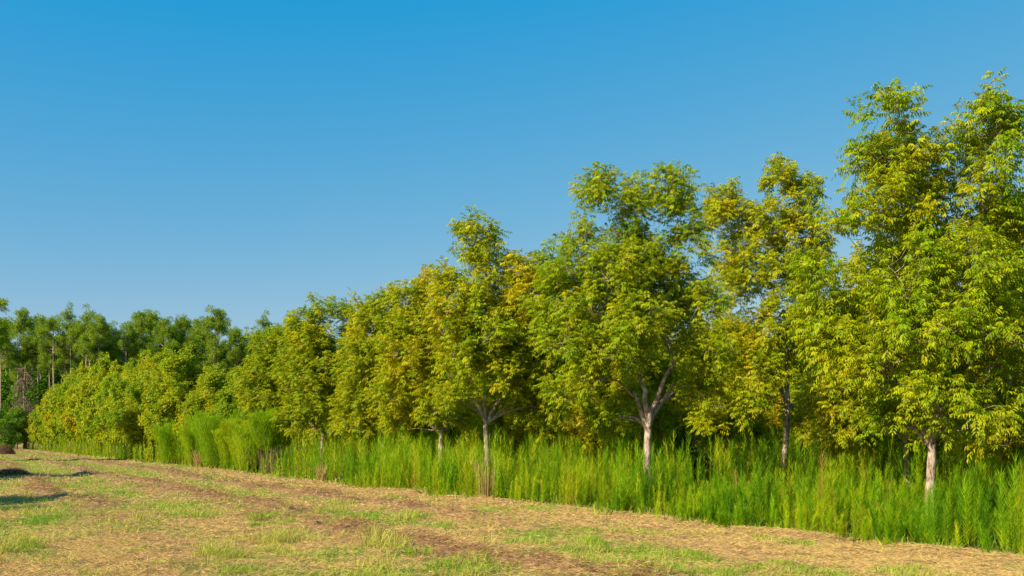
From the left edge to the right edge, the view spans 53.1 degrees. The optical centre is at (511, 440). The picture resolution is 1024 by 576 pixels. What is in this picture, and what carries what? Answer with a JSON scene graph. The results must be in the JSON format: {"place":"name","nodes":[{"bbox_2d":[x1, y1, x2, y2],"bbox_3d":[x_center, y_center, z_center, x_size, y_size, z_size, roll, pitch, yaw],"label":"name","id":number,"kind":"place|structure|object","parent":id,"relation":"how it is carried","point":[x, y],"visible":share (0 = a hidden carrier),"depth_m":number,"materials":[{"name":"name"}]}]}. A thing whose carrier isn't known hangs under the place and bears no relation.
{"place":"outdoors","nodes":[
{"label":"outdoors","id":0,"kind":"place"},
{"bbox_2d":[0,443,1023,575],"bbox_3d":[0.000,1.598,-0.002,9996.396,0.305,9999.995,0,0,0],"label":"ground","id":1,"kind":"structure","parent":0,"point":[323,495],"depth_m":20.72,"materials":[{"name":"plant"}]},
{"bbox_2d":[0,406,9,445],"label":"broadleaf tree","id":2,"kind":"object","parent":1,"relation":"on","point":[2,411],"visible":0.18,"depth_m":211.08,"materials":[{"name":"green plant"}]},
{"bbox_2d":[0,297,10,345],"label":"pecan tree","id":3,"kind":"object","parent":1,"relation":"on","point":[3,304],"visible":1,"depth_m":82.21,"materials":[{"name":"green plant"}]},
{"bbox_2d":[0,329,15,408],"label":"pine tree","id":4,"kind":"object","parent":1,"relation":"on","point":[8,356],"visible":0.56,"depth_m":223.57,"materials":[{"name":"green plant"}]},
{"bbox_2d":[0,445,15,453],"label":"hay heap","id":5,"kind":"object","parent":1,"relation":"on","point":[5,449],"visible":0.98,"depth_m":127.01,"materials":[{"name":"plant"}]},
{"bbox_2d":[0,338,15,370],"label":"pine tree","id":6,"kind":"object","parent":1,"relation":"on","point":[3,353],"visible":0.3,"depth_m":237.84,"materials":[{"name":"green plant"}]},
{"bbox_2d":[1,374,15,410],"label":"broadleaf tree","id":7,"kind":"object","parent":1,"relation":"on","point":[10,384],"visible":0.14,"depth_m":230.14,"materials":[{"name":"green plant"}]},
{"bbox_2d":[0,419,20,448],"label":"green bush","id":8,"kind":"object","parent":1,"relation":"on","point":[6,438],"visible":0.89,"depth_m":195.94,"materials":[{"name":"green plant"}]},
{"bbox_2d":[0,412,23,445],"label":"broadleaf tree","id":9,"kind":"object","parent":1,"relation":"on","point":[18,429],"visible":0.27,"depth_m":209.20,"materials":[{"name":"green plant"}]},
{"bbox_2d":[0,316,26,370],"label":"pine tree","id":10,"kind":"object","parent":1,"relation":"on","point":[11,332],"visible":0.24,"depth_m":236.82,"materials":[{"name":"green plant"}]},
{"bbox_2d":[2,407,29,448],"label":"broadleaf tree","id":11,"kind":"object","parent":1,"relation":"on","point":[20,420],"visible":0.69,"depth_m":208.69,"materials":[{"name":"green plant"}]},
{"bbox_2d":[0,466,31,476],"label":"hay heap","id":12,"kind":"object","parent":1,"relation":"on","point":[9,471],"visible":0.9,"depth_m":48.26,"materials":[{"name":"plant"}]},
{"bbox_2d":[3,347,29,398],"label":"pine tree","id":13,"kind":"object","parent":1,"relation":"on","point":[16,359],"visible":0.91,"depth_m":226.31,"materials":[{"name":"green plant"}]},
{"bbox_2d":[5,306,37,426],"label":"pine tree","id":14,"kind":"object","parent":1,"relation":"on","point":[23,324],"visible":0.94,"depth_m":226.89,"materials":[{"name":"green plant"}]},
{"bbox_2d":[3,363,39,448],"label":"dead tree","id":15,"kind":"object","parent":1,"relation":"on","point":[25,375],"visible":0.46,"depth_m":213.70,"materials":[{"name":"grey wood"}]},
{"bbox_2d":[1,367,42,410],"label":"broadleaf tree","id":16,"kind":"object","parent":1,"relation":"on","point":[7,376],"visible":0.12,"depth_m":230.90,"materials":[{"name":"green plant"}]},
{"bbox_2d":[3,378,47,447],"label":"broadleaf tree","id":17,"kind":"object","parent":1,"relation":"on","point":[9,399],"visible":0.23,"depth_m":227.25,"materials":[{"name":"green plant"}]},
{"bbox_2d":[10,378,52,447],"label":"broadleaf tree","id":18,"kind":"object","parent":1,"relation":"on","point":[44,388],"visible":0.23,"depth_m":225.53,"materials":[{"name":"green plant"}]},
{"bbox_2d":[22,341,43,447],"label":"pine tree","id":19,"kind":"object","parent":1,"relation":"on","point":[34,364],"visible":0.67,"depth_m":227.85,"materials":[{"name":"green plant"}]},
{"bbox_2d":[11,363,56,385],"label":"broadleaf tree","id":20,"kind":"object","parent":1,"relation":"on","point":[46,379],"visible":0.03,"depth_m":256.36,"materials":[{"name":"green plant"}]},
{"bbox_2d":[18,319,52,447],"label":"pine tree","id":21,"kind":"object","parent":1,"relation":"on","point":[32,342],"visible":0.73,"depth_m":226.10,"materials":[{"name":"green plant"}]},
{"bbox_2d":[24,400,46,445],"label":"pecan tree","id":22,"kind":"object","parent":1,"relation":"on","point":[30,420],"visible":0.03,"depth_m":208.38,"materials":[{"name":"green plant"}]},
{"bbox_2d":[29,313,45,381],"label":"pine tree","id":23,"kind":"object","parent":1,"relation":"on","point":[43,318],"visible":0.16,"depth_m":240.90,"materials":[{"name":"green plant"}]},
{"bbox_2d":[29,398,63,444],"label":"pecan tree","id":24,"kind":"object","parent":1,"relation":"on","point":[35,436],"visible":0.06,"depth_m":195.50,"materials":[{"name":"green plant"}]},
{"bbox_2d":[33,357,63,383],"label":"broadleaf tree","id":25,"kind":"object","parent":1,"relation":"on","point":[43,372],"visible":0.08,"depth_m":256.21,"materials":[{"name":"green plant"}]},
{"bbox_2d":[35,342,64,446],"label":"pine tree","id":26,"kind":"object","parent":1,"relation":"on","point":[47,357],"visible":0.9,"depth_m":225.54,"materials":[{"name":"green plant"}]},
{"bbox_2d":[36,315,66,443],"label":"pine tree","id":27,"kind":"object","parent":1,"relation":"on","point":[50,324],"visible":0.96,"depth_m":224.30,"materials":[{"name":"green plant"}]},
{"bbox_2d":[32,384,70,443],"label":"pecan tree","id":28,"kind":"object","parent":1,"relation":"on","point":[37,424],"visible":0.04,"depth_m":184.42,"materials":[{"name":"green plant"}]},
{"bbox_2d":[39,373,69,443],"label":"pecan tree","id":29,"kind":"object","parent":1,"relation":"on","point":[46,430],"visible":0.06,"depth_m":171.74,"materials":[{"name":"green plant"}]},
{"bbox_2d":[42,364,66,384],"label":"broadleaf tree","id":30,"kind":"object","parent":1,"relation":"on","point":[59,378],"visible":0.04,"depth_m":257.29,"materials":[{"name":"green plant"}]},
{"bbox_2d":[43,368,76,450],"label":"pecan tree","id":31,"kind":"object","parent":1,"relation":"on","point":[53,400],"visible":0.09,"depth_m":160.50,"materials":[{"name":"green plant"}]},
{"bbox_2d":[51,335,78,374],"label":"pine tree","id":32,"kind":"object","parent":1,"relation":"on","point":[65,353],"visible":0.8,"depth_m":225.69,"materials":[{"name":"green plant"}]},
{"bbox_2d":[54,301,83,445],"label":"pine tree","id":33,"kind":"object","parent":1,"relation":"on","point":[68,316],"visible":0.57,"depth_m":224.15,"materials":[{"name":"green plant"}]},
{"bbox_2d":[52,361,90,445],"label":"pecan tree","id":34,"kind":"object","parent":1,"relation":"on","point":[82,373],"visible":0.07,"depth_m":149.19,"materials":[{"name":"green plant"}]},
{"bbox_2d":[55,497,91,507],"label":"grass tuft","id":35,"kind":"object","parent":1,"relation":"on","point":[71,503],"visible":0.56,"depth_m":25.49,"materials":[{"name":"plant"}]},
{"bbox_2d":[58,364,97,447],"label":"pecan tree","id":36,"kind":"object","parent":1,"relation":"on","point":[72,428],"visible":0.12,"depth_m":138.42,"materials":[{"name":"green plant"}]},
{"bbox_2d":[65,340,91,368],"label":"pine tree","id":37,"kind":"object","parent":1,"relation":"on","point":[76,360],"visible":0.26,"depth_m":238.43,"materials":[{"name":"green plant"}]},
{"bbox_2d":[65,304,99,444],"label":"pine tree","id":38,"kind":"object","parent":1,"relation":"on","point":[77,330],"visible":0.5,"depth_m":221.95,"materials":[{"name":"green plant"}]},
{"bbox_2d":[73,320,101,441],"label":"pine tree","id":39,"kind":"object","parent":1,"relation":"on","point":[86,344],"visible":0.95,"depth_m":219.19,"materials":[{"name":"green plant"}]},
{"bbox_2d":[68,352,124,445],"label":"pecan tree","id":40,"kind":"object","parent":1,"relation":"on","point":[95,376],"visible":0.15,"depth_m":128.18,"materials":[{"name":"green plant"}]},
{"bbox_2d":[85,312,113,369],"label":"pine tree","id":41,"kind":"object","parent":1,"relation":"on","point":[102,325],"visible":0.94,"depth_m":219.59,"materials":[{"name":"green plant"}]},
{"bbox_2d":[79,359,123,453],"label":"pecan tree","id":42,"kind":"object","parent":1,"relation":"on","point":[90,404],"visible":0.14,"depth_m":118.26,"materials":[{"name":"green plant"}]},
{"bbox_2d":[98,322,114,446],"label":"pine tree","id":43,"kind":"object","parent":1,"relation":"on","point":[111,327],"visible":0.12,"depth_m":238.45,"materials":[{"name":"green plant"}]},
{"bbox_2d":[93,337,122,365],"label":"pine tree","id":44,"kind":"object","parent":1,"relation":"on","point":[109,348],"visible":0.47,"depth_m":224.45,"materials":[{"name":"green plant"}]},
{"bbox_2d":[99,321,120,364],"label":"pine tree","id":45,"kind":"object","parent":1,"relation":"on","point":[114,333],"visible":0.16,"depth_m":239.88,"materials":[{"name":"green plant"}]},
{"bbox_2d":[89,361,153,452],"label":"pecan tree","id":46,"kind":"object","parent":1,"relation":"on","point":[105,405],"visible":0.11,"depth_m":108.31,"materials":[{"name":"green plant"}]},
{"bbox_2d":[111,321,140,445],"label":"pine tree","id":47,"kind":"object","parent":1,"relation":"on","point":[129,334],"visible":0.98,"depth_m":222.59,"materials":[{"name":"green plant"}]},
{"bbox_2d":[115,340,137,366],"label":"pine tree","id":48,"kind":"object","parent":1,"relation":"on","point":[133,350],"visible":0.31,"depth_m":226.79,"materials":[{"name":"green plant"}]},
{"bbox_2d":[105,347,164,456],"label":"pecan tree","id":49,"kind":"object","parent":1,"relation":"on","point":[117,388],"visible":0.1,"depth_m":98.86,"materials":[{"name":"green plant"}]},
{"bbox_2d":[121,308,157,364],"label":"pine tree","id":50,"kind":"object","parent":1,"relation":"on","point":[138,324],"visible":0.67,"depth_m":229.10,"materials":[{"name":"green plant"}]},
{"bbox_2d":[128,328,158,365],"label":"pine tree","id":51,"kind":"object","parent":1,"relation":"on","point":[141,347],"visible":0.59,"depth_m":224.14,"materials":[{"name":"green plant"}]},
{"bbox_2d":[136,309,161,447],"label":"pine tree","id":52,"kind":"object","parent":1,"relation":"on","point":[154,318],"visible":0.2,"depth_m":236.92,"materials":[{"name":"green plant"}]},
{"bbox_2d":[114,346,192,449],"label":"pecan tree","id":53,"kind":"object","parent":1,"relation":"on","point":[134,391],"visible":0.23,"depth_m":90.13,"materials":[{"name":"green plant"}]},
{"bbox_2d":[146,315,180,353],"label":"pine tree","id":54,"kind":"object","parent":1,"relation":"on","point":[161,332],"visible":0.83,"depth_m":224.67,"materials":[{"name":"green plant"}]},
{"bbox_2d":[151,421,186,463],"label":"feathery weed bush","id":55,"kind":"object","parent":1,"relation":"on","point":[168,437],"visible":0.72,"depth_m":74.19,"materials":[{"name":"green plant"}]},
{"bbox_2d":[163,339,180,355],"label":"pine tree","id":56,"kind":"object","parent":1,"relation":"on","point":[173,347],"visible":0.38,"depth_m":221.65,"materials":[{"name":"green plant"}]},
{"bbox_2d":[137,344,221,455],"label":"pecan tree","id":57,"kind":"object","parent":1,"relation":"on","point":[182,373],"visible":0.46,"depth_m":82.49,"materials":[{"name":"green plant"}]},
{"bbox_2d":[173,313,200,354],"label":"pine tree","id":58,"kind":"object","parent":1,"relation":"on","point":[182,323],"visible":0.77,"depth_m":228.16,"materials":[{"name":"green plant"}]},
{"bbox_2d":[179,333,203,356],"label":"pine tree","id":59,"kind":"object","parent":1,"relation":"on","point":[196,347],"visible":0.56,"depth_m":225.75,"materials":[{"name":"green plant"}]},
{"bbox_2d":[179,419,207,464],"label":"feathery weed bush","id":60,"kind":"object","parent":1,"relation":"on","point":[189,438],"visible":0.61,"depth_m":68.75,"materials":[{"name":"green plant"}]},
{"bbox_2d":[176,508,214,517],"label":"grass tuft","id":61,"kind":"object","parent":1,"relation":"on","point":[197,514],"visible":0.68,"depth_m":22.30,"materials":[{"name":"plant"}]},
{"bbox_2d":[181,315,212,350],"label":"pine tree","id":62,"kind":"object","parent":1,"relation":"on","point":[195,324],"visible":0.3,"depth_m":243.41,"materials":[{"name":"green plant"}]},
{"bbox_2d":[190,450,204,466],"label":"dry grass clump","id":63,"kind":"object","parent":1,"relation":"on","point":[198,462],"visible":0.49,"depth_m":63.06,"materials":[{"name":"plant"}]},
{"bbox_2d":[171,362,232,449],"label":"pecan tree","id":64,"kind":"object","parent":1,"relation":"on","point":[210,384],"visible":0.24,"depth_m":73.31,"materials":[{"name":"green plant"}]},
{"bbox_2d":[193,339,213,371],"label":"pine tree","id":65,"kind":"object","parent":1,"relation":"on","point":[201,350],"visible":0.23,"depth_m":235.81,"materials":[{"name":"green plant"}]},
{"bbox_2d":[191,304,232,364],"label":"pine tree","id":66,"kind":"object","parent":1,"relation":"on","point":[217,323],"visible":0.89,"depth_m":227.53,"materials":[{"name":"green plant"}]},
{"bbox_2d":[201,335,230,371],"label":"pine tree","id":67,"kind":"object","parent":1,"relation":"on","point":[214,353],"visible":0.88,"depth_m":220.17,"materials":[{"name":"green plant"}]},
{"bbox_2d":[184,408,249,467],"bbox_3d":[-17.533,-0.189,62.725,5.373,3.860,3.977,0,0,0],"label":"feathery weed bush","id":68,"kind":"object","parent":1,"relation":"on","point":[213,423],"visible":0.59,"depth_m":61.88,"materials":[{"name":"green plant"}]},
{"bbox_2d":[213,339,228,372],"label":"pine tree","id":69,"kind":"object","parent":1,"relation":"on","point":[224,356],"visible":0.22,"depth_m":233.23,"materials":[{"name":"green plant"}]},
{"bbox_2d":[212,419,250,468],"bbox_3d":[-15.704,0.141,59.711,3.475,3.186,2.781,0,0,0],"label":"feathery weed bush","id":70,"kind":"object","parent":1,"relation":"on","point":[225,430],"visible":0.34,"depth_m":59.64,"materials":[{"name":"green plant"}]},
{"bbox_2d":[222,366,244,382],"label":"pecan tree","id":71,"kind":"object","parent":1,"relation":"on","point":[230,373],"visible":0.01,"depth_m":104.25,"materials":[{"name":"green plant"}]},
{"bbox_2d":[222,338,247,369],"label":"pine tree","id":72,"kind":"object","parent":1,"relation":"on","point":[231,356],"visible":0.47,"depth_m":225.57,"materials":[{"name":"green plant"}]},
{"bbox_2d":[224,325,248,367],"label":"pine tree","id":73,"kind":"object","parent":1,"relation":"on","point":[232,341],"visible":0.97,"depth_m":223.19,"materials":[{"name":"green plant"}]},
{"bbox_2d":[201,379,277,438],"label":"pecan tree","id":74,"kind":"object","parent":1,"relation":"on","point":[222,406],"visible":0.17,"depth_m":66.62,"materials":[{"name":"green plant"}]},
{"bbox_2d":[223,424,271,471],"bbox_3d":[-14.120,0.366,55.551,2.726,2.766,3.650,0,0,-30],"label":"feathery weed bush","id":75,"kind":"object","parent":1,"relation":"on","point":[238,446],"visible":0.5,"depth_m":55.36,"materials":[{"name":"green plant"}]},
{"bbox_2d":[240,510,277,520],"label":"grass tuft","id":76,"kind":"object","parent":1,"relation":"on","point":[258,515],"visible":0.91,"depth_m":21.31,"materials":[{"name":"plant"}]},
{"bbox_2d":[222,322,302,464],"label":"pecan tree","id":77,"kind":"object","parent":1,"relation":"on","point":[262,390],"visible":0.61,"depth_m":59.87,"materials":[{"name":"green plant"}]},
{"bbox_2d":[252,310,273,348],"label":"pine tree","id":78,"kind":"object","parent":1,"relation":"on","point":[264,324],"visible":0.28,"depth_m":219.82,"materials":[{"name":"green plant"}]},
{"bbox_2d":[228,406,303,473],"bbox_3d":[-12.637,-0.058,53.351,4.147,3.629,2.491,0,0,-37],"label":"feathery weed bush","id":79,"kind":"object","parent":1,"relation":"on","point":[263,429],"visible":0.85,"depth_m":52.90,"materials":[{"name":"green plant"}]},
{"bbox_2d":[250,541,295,553],"bbox_3d":[-3.579,1.597,15.323,0.723,0.232,0.784,0,0,0],"label":"grass tuft","id":80,"kind":"object","parent":1,"relation":"on","point":[271,549],"visible":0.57,"depth_m":15.27,"materials":[{"name":"plant"}]},
{"bbox_2d":[268,547,311,558],"bbox_3d":[-3.144,1.598,14.579,0.614,0.184,0.627,0,0,26],"label":"grass tuft","id":81,"kind":"object","parent":1,"relation":"on","point":[286,551],"visible":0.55,"depth_m":14.53,"materials":[{"name":"plant"}]},
{"bbox_2d":[280,368,336,456],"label":"pecan tree","id":82,"kind":"object","parent":1,"relation":"on","point":[303,438],"visible":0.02,"depth_m":84.70,"materials":[{"name":"green plant"}]},
{"bbox_2d":[268,291,361,469],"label":"pecan tree","id":83,"kind":"object","parent":1,"relation":"on","point":[312,335],"visible":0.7,"depth_m":52.12,"materials":[{"name":"green plant"}]},
{"bbox_2d":[315,462,328,480],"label":"dry grass clump","id":84,"kind":"object","parent":1,"relation":"on","point":[320,477],"visible":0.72,"depth_m":42.29,"materials":[{"name":"plant"}]},
{"bbox_2d":[300,392,375,462],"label":"pecan tree","id":85,"kind":"object","parent":1,"relation":"on","point":[309,432],"visible":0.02,"depth_m":75.05,"materials":[{"name":"green plant"}]},
{"bbox_2d":[325,282,414,450],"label":"pecan tree","id":86,"kind":"object","parent":1,"relation":"on","point":[359,362],"visible":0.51,"depth_m":45.91,"materials":[{"name":"green plant"}]},
{"bbox_2d":[343,386,420,452],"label":"pecan tree","id":87,"kind":"object","parent":1,"relation":"on","point":[356,446],"visible":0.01,"depth_m":68.28,"materials":[{"name":"green plant"}]},
{"bbox_2d":[402,545,437,556],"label":"grass tuft","id":88,"kind":"object","parent":1,"relation":"on","point":[409,552],"visible":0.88,"depth_m":14.21,"materials":[{"name":"plant"}]},
{"bbox_2d":[362,255,482,460],"bbox_3d":[-3.622,-2.879,42.165,4.940,9.388,5.185,0,0,0],"label":"pecan tree","id":89,"kind":"object","parent":1,"relation":"on","point":[412,349],"visible":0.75,"depth_m":40.98,"materials":[{"name":"green plant"}]},
{"bbox_2d":[398,371,508,451],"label":"pecan tree","id":90,"kind":"object","parent":1,"relation":"on","point":[416,434],"visible":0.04,"depth_m":58.99,"materials":[{"name":"green plant"}]},
{"bbox_2d":[471,451,495,497],"bbox_3d":[-0.826,0.874,29.792,1.041,1.728,1.216,0,0,45],"label":"dry grass clump","id":91,"kind":"object","parent":1,"relation":"on","point":[486,491],"visible":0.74,"depth_m":29.67,"materials":[{"name":"plant"}]},
{"bbox_2d":[410,205,584,466],"bbox_3d":[-0.404,-3.283,37.382,6.397,10.204,5.698,0,0,0],"label":"pecan tree","id":92,"kind":"object","parent":1,"relation":"on","point":[491,338],"visible":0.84,"depth_m":36.13,"materials":[{"name":"green plant"}]},
{"bbox_2d":[0,450,1023,575],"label":"straw","id":93,"kind":"object","parent":1,"relation":"on","point":[719,541],"visible":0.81,"depth_m":16.79,"materials":[{"name":"beige plant"}]},
{"bbox_2d":[461,348,569,453],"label":"pecan tree","id":94,"kind":"object","parent":1,"relation":"on","point":[520,428],"visible":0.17,"depth_m":51.25,"materials":[{"name":"green plant"}]},
{"bbox_2d":[24,422,1023,555],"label":"tall weeds","id":95,"kind":"object","parent":1,"relation":"on","point":[968,500],"visible":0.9,"depth_m":28.79,"materials":[{"name":"green plant"}]},
{"bbox_2d":[516,160,743,499],"bbox_3d":[3.431,-2.944,28.227,5.599,9.523,5.358,0,0,-43],"label":"pecan tree","id":96,"kind":"object","parent":1,"relation":"on","point":[628,301],"visible":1,"depth_m":27.75,"materials":[{"name":"green plant"}]},
{"bbox_2d":[553,309,706,462],"bbox_3d":[5.050,-2.608,44.893,7.326,8.816,6.803,0,0,32],"label":"pecan tree","id":97,"kind":"object","parent":1,"relation":"on","point":[670,411],"visible":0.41,"depth_m":43.22,"materials":[{"name":"green plant"}]},
{"bbox_2d":[667,428,709,476],"bbox_3d":[7.150,0.516,42.020,1.949,2.386,2.342,0,0,0],"label":"dark shrub","id":98,"kind":"object","parent":1,"relation":"on","point":[691,450],"visible":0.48,"depth_m":41.70,"materials":[{"name":"green plant"}]},
{"bbox_2d":[666,304,795,456],"bbox_3d":[10.913,-2.570,52.277,6.803,8.816,7.326,0,0,-1],"label":"pecan tree","id":99,"kind":"object","parent":1,"relation":"on","point":[758,430],"visible":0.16,"depth_m":50.37,"materials":[{"name":"green plant"}]},
{"bbox_2d":[683,152,840,483],"bbox_3d":[9.071,-4.199,36.108,5.888,12.056,3.632,0,0,-9],"label":"pecan tree","id":100,"kind":"object","parent":1,"relation":"on","point":[723,209],"visible":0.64,"depth_m":35.80,"materials":[{"name":"green plant"}]},
{"bbox_2d":[735,332,831,453],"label":"pecan tree","id":101,"kind":"object","parent":1,"relation":"on","point":[793,382],"visible":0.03,"depth_m":59.78,"materials":[{"name":"green plant"}]},
{"bbox_2d":[782,357,925,475],"bbox_3d":[15.267,-2.400,44.365,6.487,8.406,6.985,0,0,42],"label":"pecan tree","id":102,"kind":"object","parent":1,"relation":"on","point":[805,441],"visible":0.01,"depth_m":43.67,"materials":[{"name":"green plant"}]},
{"bbox_2d":[790,217,1002,486],"bbox_3d":[12.154,-2.630,31.486,7.333,8.898,6.960,0,0,-7],"label":"pecan tree","id":103,"kind":"object","parent":1,"relation":"on","point":[834,411],"visible":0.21,"depth_m":30.65,"materials":[{"name":"green plant"}]},
{"bbox_2d":[777,67,1023,513],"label":"pecan tree","id":104,"kind":"object","parent":1,"relation":"on","point":[940,345],"visible":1,"depth_m":19.48,"materials":[{"name":"green plant"}]},
{"bbox_2d":[922,184,1023,467],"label":"pecan tree","id":105,"kind":"object","parent":1,"relation":"on","point":[1007,447],"visible":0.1,"depth_m":26.85,"materials":[{"name":"green plant"}]},
{"bbox_2d":[0,0,1023,362],"label":"sky","id":106,"kind":"structure","parent":0,"point":[245,159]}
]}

